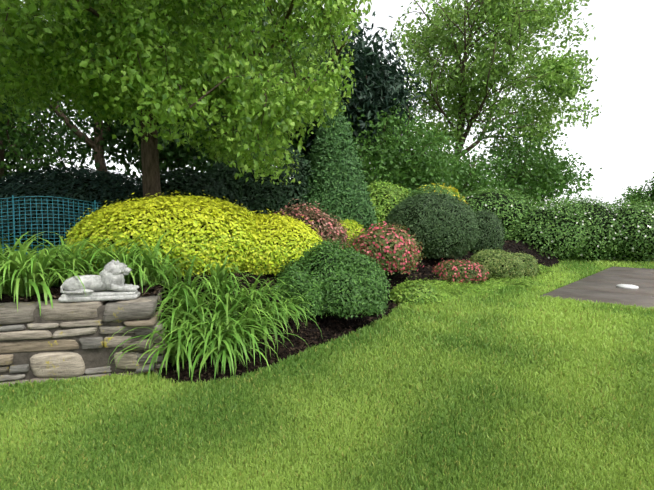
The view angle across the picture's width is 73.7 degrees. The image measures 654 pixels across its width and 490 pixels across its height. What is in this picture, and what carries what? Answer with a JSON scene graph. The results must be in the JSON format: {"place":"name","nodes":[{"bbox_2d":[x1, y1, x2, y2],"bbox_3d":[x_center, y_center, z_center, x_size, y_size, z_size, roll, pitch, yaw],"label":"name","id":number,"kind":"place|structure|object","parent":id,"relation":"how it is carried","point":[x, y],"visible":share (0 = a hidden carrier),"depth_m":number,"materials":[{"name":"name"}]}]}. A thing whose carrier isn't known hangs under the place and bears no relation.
{"place":"outdoors","nodes":[
{"label":"outdoors","id":0,"kind":"place"},
{"bbox_2d":[0,258,653,489],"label":"lawn grass","id":1,"kind":"structure","parent":0,"point":[525,388],"depth_m":3.35,"materials":[{"name":"green plant"}]},
{"bbox_2d":[0,238,653,450],"bbox_3d":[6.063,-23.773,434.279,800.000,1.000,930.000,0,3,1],"label":"mulch bed","id":2,"kind":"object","parent":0,"point":[554,259],"depth_m":6.08,"materials":[{"name":"brown soil"}]},
{"bbox_2d":[0,195,100,257],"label":"fence","id":3,"kind":"object","parent":2,"relation":"on","point":[42,217],"visible":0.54,"depth_m":7.04,"materials":[{"name":"teal metal"}]},
{"bbox_2d":[0,62,118,182],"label":"tree","id":4,"kind":"object","parent":2,"relation":"on","point":[13,163],"visible":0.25,"depth_m":20.47,"materials":[{"name":"green plant"}]},
{"bbox_2d":[0,282,168,384],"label":"stone wall","id":5,"kind":"structure","parent":2,"relation":"on","point":[64,340],"depth_m":4.07,"materials":[{"name":"grey stone"}]},
{"bbox_2d":[58,260,140,301],"bbox_3d":[-2.201,0.338,4.232,0.697,0.380,0.256,-1,3,-14],"label":"lion statue","id":6,"kind":"object","parent":5,"relation":"on","point":[110,278],"visible":1,"depth_m":4.17,"materials":[{"name":"stone"}]},
{"bbox_2d":[0,164,169,244],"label":"hedge","id":7,"kind":"object","parent":2,"relation":"on","point":[84,184],"visible":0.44,"depth_m":9.53,"materials":[{"name":"green plant"}]},
{"bbox_2d":[0,231,216,315],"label":"daylily plants","id":8,"kind":"object","parent":2,"relation":"on","point":[22,273],"depth_m":4.82,"materials":[{"name":"green plant"}]},
{"bbox_2d":[0,1,254,176],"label":"tree","id":9,"kind":"object","parent":2,"relation":"on","point":[99,158],"visible":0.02,"depth_m":15.46,"materials":[{"name":"green plant"}]},
{"bbox_2d":[62,190,259,276],"bbox_3d":[-2.331,-0.115,6.584,3.068,1.396,2.248,0,3,1],"label":"golden shrub","id":10,"kind":"object","parent":2,"relation":"on","point":[207,224],"visible":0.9,"depth_m":5.89,"materials":[{"name":"yellow plant"}]},
{"bbox_2d":[55,1,309,180],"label":"tree","id":11,"kind":"object","parent":2,"relation":"on","point":[175,155],"visible":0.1,"depth_m":15.18,"materials":[{"name":"green plant"}]},
{"bbox_2d":[0,0,371,199],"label":"tree","id":12,"kind":"object","parent":2,"relation":"on","point":[150,69],"visible":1,"depth_m":6.44,"materials":[{"name":"green plant"}]},
{"bbox_2d":[140,167,251,214],"bbox_3d":[-3.731,-0.941,11.991,3.584,2.359,2.717,0,3,1],"label":"hedge","id":13,"kind":"object","parent":2,"relation":"on","point":[193,183],"visible":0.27,"depth_m":11.36,"materials":[{"name":"green plant"}]},
{"bbox_2d":[107,255,322,386],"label":"daylily plants","id":14,"kind":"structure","parent":2,"relation":"on","point":[195,330],"depth_m":4.55,"materials":[{"name":"green plant"}]},
{"bbox_2d":[156,0,320,173],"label":"tree","id":15,"kind":"object","parent":2,"relation":"on","point":[294,144],"visible":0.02,"depth_m":18.75,"materials":[{"name":"green plant"}]},
{"bbox_2d":[204,143,318,217],"bbox_3d":[-2.148,-1.496,13.319,4.086,3.502,3.497,0,3,1],"label":"bush","id":16,"kind":"object","parent":2,"relation":"on","point":[267,194],"visible":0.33,"depth_m":12.11,"materials":[{"name":"green plant"}]},
{"bbox_2d":[228,209,322,276],"bbox_3d":[-0.983,-0.034,6.991,1.989,1.079,1.816,0,3,1],"label":"golden shrub","id":17,"kind":"object","parent":2,"relation":"on","point":[279,240],"visible":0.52,"depth_m":6.37,"materials":[{"name":"yellow plant"}]},
{"bbox_2d":[0,240,560,384],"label":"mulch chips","id":18,"kind":"object","parent":2,"relation":"on","point":[154,289],"visible":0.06,"depth_m":5.16,"materials":[{"name":"brown wood"}]},
{"bbox_2d":[270,199,348,248],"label":"bronze shrub","id":19,"kind":"object","parent":2,"relation":"on","point":[325,226],"visible":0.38,"depth_m":9.58,"materials":[{"name":"pink plant"}]},
{"bbox_2d":[284,25,358,180],"bbox_3d":[-1.436,-7.408,24.650,8.975,13.297,9.585,0,3,1],"label":"pine tree","id":20,"kind":"object","parent":2,"relation":"on","point":[306,152],"visible":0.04,"depth_m":21.46,"materials":[{"name":"green plant"}]},
{"bbox_2d":[264,238,395,319],"bbox_3d":[0.080,0.460,6.205,1.741,1.132,1.428,0,3,1],"label":"dark shrub","id":21,"kind":"object","parent":2,"relation":"on","point":[350,280],"visible":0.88,"depth_m":5.86,"materials":[{"name":"green plant"}]},
{"bbox_2d":[297,101,377,231],"bbox_3d":[0.207,-2.065,13.050,2.560,4.584,2.587,0,3,1],"label":"arborvitae","id":22,"kind":"object","parent":2,"relation":"on","point":[340,190],"visible":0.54,"depth_m":12.37,"materials":[{"name":"green plant"}]},
{"bbox_2d":[337,218,365,246],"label":"lime shrub","id":23,"kind":"object","parent":2,"relation":"on","point":[351,226],"visible":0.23,"depth_m":10.32,"materials":[{"name":"yellow plant"}]},
{"bbox_2d":[280,9,428,167],"bbox_3d":[0.688,-5.493,21.615,7.799,9.802,7.210,0,3,1],"label":"pine tree","id":24,"kind":"object","parent":2,"relation":"on","point":[378,86],"visible":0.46,"depth_m":19.37,"materials":[{"name":"green plant"}]},
{"bbox_2d":[354,180,410,225],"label":"lime shrub","id":25,"kind":"object","parent":2,"relation":"on","point":[383,201],"visible":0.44,"depth_m":13.54,"materials":[{"name":"green plant"}]},
{"bbox_2d":[340,221,425,276],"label":"flowering bush","id":26,"kind":"object","parent":2,"relation":"on","point":[395,250],"visible":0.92,"depth_m":8.34,"materials":[{"name":"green plant"}]},
{"bbox_2d":[348,98,474,196],"bbox_3d":[2.666,-3.322,19.167,6.629,5.947,6.323,0,3,1],"label":"bush","id":27,"kind":"object","parent":2,"relation":"on","point":[393,164],"visible":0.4,"depth_m":17.92,"materials":[{"name":"green plant"}]},
{"bbox_2d":[389,276,443,306],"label":"bush","id":28,"kind":"object","parent":2,"relation":"on","point":[420,292],"visible":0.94,"depth_m":7.74,"materials":[{"name":"green plant"}]},
{"bbox_2d":[400,182,453,201],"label":"shrub","id":29,"kind":"object","parent":2,"relation":"on","point":[419,191],"visible":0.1,"depth_m":13.10,"materials":[{"name":"green plant"}]},
{"bbox_2d":[384,190,481,260],"bbox_3d":[2.506,-0.464,10.545,2.345,1.733,2.289,0,3,1],"label":"boxwood ball","id":30,"kind":"object","parent":2,"relation":"on","point":[443,226],"visible":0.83,"depth_m":9.76,"materials":[{"name":"green plant"}]},
{"bbox_2d":[415,183,467,205],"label":"yellow flower shrub","id":31,"kind":"object","parent":2,"relation":"on","point":[454,192],"visible":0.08,"depth_m":15.04,"materials":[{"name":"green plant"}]},
{"bbox_2d":[431,256,488,284],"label":"azalea shrub","id":32,"kind":"object","parent":2,"relation":"on","point":[462,271],"visible":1,"depth_m":9.41,"materials":[{"name":"pink plant"}]},
{"bbox_2d":[413,130,523,197],"bbox_3d":[6.735,-3.553,24.677,7.467,5.566,7.208,0,3,1],"label":"bush","id":33,"kind":"object","parent":2,"relation":"on","point":[478,177],"visible":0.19,"depth_m":23.15,"materials":[{"name":"green plant"}]},
{"bbox_2d":[419,275,542,300],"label":"groundcover plants","id":34,"kind":"object","parent":2,"relation":"on","point":[456,289],"visible":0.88,"depth_m":9.10,"materials":[{"name":"green plant"}]},
{"bbox_2d":[470,207,505,253],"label":"bush","id":35,"kind":"object","parent":2,"relation":"on","point":[492,232],"visible":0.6,"depth_m":11.88,"materials":[{"name":"green plant"}]},
{"bbox_2d":[381,0,601,184],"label":"tree","id":36,"kind":"object","parent":2,"relation":"on","point":[466,102],"visible":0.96,"depth_m":26.60,"materials":[{"name":"green plant"}]},
{"bbox_2d":[466,246,526,279],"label":"variegated shrub","id":37,"kind":"object","parent":2,"relation":"on","point":[499,263],"visible":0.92,"depth_m":10.54,"materials":[{"name":"green plant"}]},
{"bbox_2d":[507,250,540,277],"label":"variegated shrub","id":38,"kind":"object","parent":2,"relation":"on","point":[531,266],"visible":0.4,"depth_m":11.45,"materials":[{"name":"green plant"}]},
{"bbox_2d":[470,111,601,209],"bbox_3d":[12.181,-3.965,27.162,8.364,8.128,7.687,0,3,1],"label":"bush","id":39,"kind":"object","parent":2,"relation":"on","point":[539,181],"visible":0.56,"depth_m":25.73,"materials":[{"name":"green plant"}]},
{"bbox_2d":[536,263,552,271],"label":"shrub","id":40,"kind":"object","parent":2,"relation":"on","point":[546,268],"visible":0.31,"depth_m":12.25,"materials":[{"name":"green plant"}]},
{"bbox_2d":[457,185,653,262],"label":"hedge row","id":41,"kind":"object","parent":2,"relation":"on","point":[584,229],"visible":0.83,"depth_m":15.92,"materials":[{"name":"green plant"}]},
{"bbox_2d":[540,267,653,308],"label":"concrete pad","id":42,"kind":"object","parent":2,"relation":"on","point":[600,286],"visible":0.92,"depth_m":9.50,"materials":[{"name":"grey concrete"}]},
{"bbox_2d":[615,172,653,211],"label":"tree","id":43,"kind":"object","parent":2,"relation":"on","point":[649,194],"visible":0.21,"depth_m":58.88,"materials":[{"name":"green plant"}]},
{"bbox_2d":[4,0,653,217],"label":"sky","id":44,"kind":"structure","parent":0,"point":[621,139],"materials":[{"name":"white"}]},
{"bbox_2d":[616,284,638,288],"bbox_3d":[6.617,0.908,9.610,0.410,0.066,0.410,0,3,1],"label":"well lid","id":45,"kind":"object","parent":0,"point":[626,286],"visible":1,"depth_m":9.50,"materials":[{"name":"white"}]}
]}

